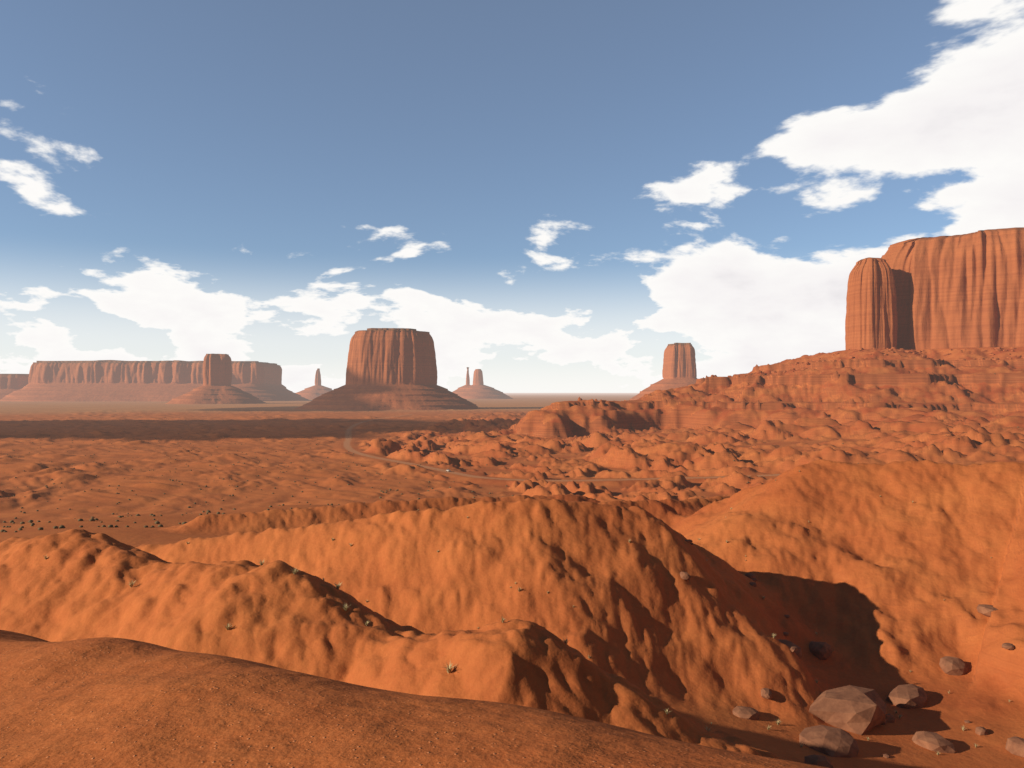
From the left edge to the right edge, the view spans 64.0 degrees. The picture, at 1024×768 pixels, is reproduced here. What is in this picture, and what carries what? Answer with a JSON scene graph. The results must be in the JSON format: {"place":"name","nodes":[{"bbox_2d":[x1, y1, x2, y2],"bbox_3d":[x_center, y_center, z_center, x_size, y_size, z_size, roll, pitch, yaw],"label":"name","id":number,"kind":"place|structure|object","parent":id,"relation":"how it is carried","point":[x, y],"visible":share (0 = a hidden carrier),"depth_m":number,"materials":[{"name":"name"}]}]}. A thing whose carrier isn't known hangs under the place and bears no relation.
{"place":"outdoors","nodes":[
{"label":"outdoors","id":0,"kind":"place"},
{"bbox_2d":[0,347,1023,767],"bbox_3d":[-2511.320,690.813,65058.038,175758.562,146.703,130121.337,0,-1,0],"label":"desert ground","id":1,"kind":"structure","parent":0,"point":[854,557],"depth_m":113.02,"materials":[{"name":"orange sand"}]},
{"bbox_2d":[0,374,28,398],"bbox_3d":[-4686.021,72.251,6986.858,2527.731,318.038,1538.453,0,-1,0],"label":"mesa","id":2,"kind":"structure","parent":1,"relation":"on","point":[10,383],"depth_m":6643.88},
{"bbox_2d":[0,360,307,400],"bbox_3d":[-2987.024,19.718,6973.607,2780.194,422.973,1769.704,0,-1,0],"label":"mesa","id":3,"kind":"structure","parent":1,"relation":"on","point":[108,380],"depth_m":6518.49,"materials":[{"name":"brown stone"}]},
{"bbox_2d":[165,354,265,403],"bbox_3d":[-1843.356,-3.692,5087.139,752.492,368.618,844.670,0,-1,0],"label":"butte","id":4,"kind":"object","parent":1,"relation":"on","point":[216,387],"visible":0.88,"depth_m":4975.82,"materials":[{"name":"brown stone"}]},
{"bbox_2d":[296,368,331,398],"bbox_3d":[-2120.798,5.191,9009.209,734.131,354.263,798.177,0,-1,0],"label":"spire","id":5,"kind":"structure","parent":1,"relation":"on","point":[317,389],"depth_m":8851.97,"materials":[{"name":"brown stone"}]},
{"bbox_2d":[295,328,479,409],"bbox_3d":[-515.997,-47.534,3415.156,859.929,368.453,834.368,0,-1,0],"label":"butte","id":6,"kind":"object","parent":1,"relation":"on","point":[391,368],"visible":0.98,"depth_m":3264.06,"materials":[{"name":"orange stone"}]},
{"bbox_2d":[453,367,469,392],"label":"spire","id":7,"kind":"structure","parent":1,"relation":"on","point":[467,381],"depth_m":9039.02,"materials":[{"name":"brown stone"}]},
{"bbox_2d":[454,369,512,398],"bbox_3d":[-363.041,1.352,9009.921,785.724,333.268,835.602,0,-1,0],"label":"butte","id":8,"kind":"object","parent":1,"relation":"on","point":[478,389],"depth_m":8814.26,"materials":[{"name":"brown stone"}]},
{"bbox_2d":[44,471,1009,754],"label":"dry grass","id":9,"kind":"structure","parent":1,"relation":"on","point":[450,667],"depth_m":63.93,"materials":[{"name":"plant"}]},
{"bbox_2d":[630,343,696,399],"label":"butte","id":10,"kind":"object","parent":1,"relation":"on","point":[679,366],"visible":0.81,"depth_m":4306.60,"materials":[{"name":"orange stone"}]},
{"bbox_2d":[709,347,1023,394],"bbox_3d":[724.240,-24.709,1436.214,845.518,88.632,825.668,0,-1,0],"label":"talus boulders","id":11,"kind":"object","parent":1,"relation":"on","point":[892,349],"visible":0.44,"depth_m":1373.65,"materials":[{"name":"orange stone"}]},
{"bbox_2d":[845,257,897,349],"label":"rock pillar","id":12,"kind":"structure","parent":1,"relation":"on","point":[871,320],"depth_m":1464.28,"materials":[{"name":"orange stone"}]},
{"bbox_2d":[0,0,1023,392],"label":"sky","id":13,"kind":"structure","parent":0,"point":[561,194],"materials":[{"name":"blue"}]},
{"bbox_3d":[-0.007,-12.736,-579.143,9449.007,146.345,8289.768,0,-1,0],"label":"surrounding ground","id":14,"kind":"structure","parent":0,"visible":0},
{"bbox_2d":[0,347,994,531],"bbox_3d":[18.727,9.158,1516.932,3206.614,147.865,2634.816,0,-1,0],"label":"desert shrubs","id":15,"kind":"object","parent":14,"relation":"on","point":[91,519],"visible":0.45,"depth_m":482.48,"materials":[{"name":"plant"}]},
{"bbox_2d":[680,539,1023,767],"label":"boulders","id":16,"kind":"object","parent":14,"relation":"on","point":[856,710],"visible":0.94,"depth_m":92.62,"materials":[{"name":"brown stone"}]},
{"bbox_2d":[881,227,1023,349],"bbox_3d":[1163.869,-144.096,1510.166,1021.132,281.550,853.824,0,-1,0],"label":"mesa","id":17,"kind":"structure","parent":14,"relation":"on","point":[961,291],"depth_m":1440.54,"materials":[{"name":"orange stone"}]}
]}

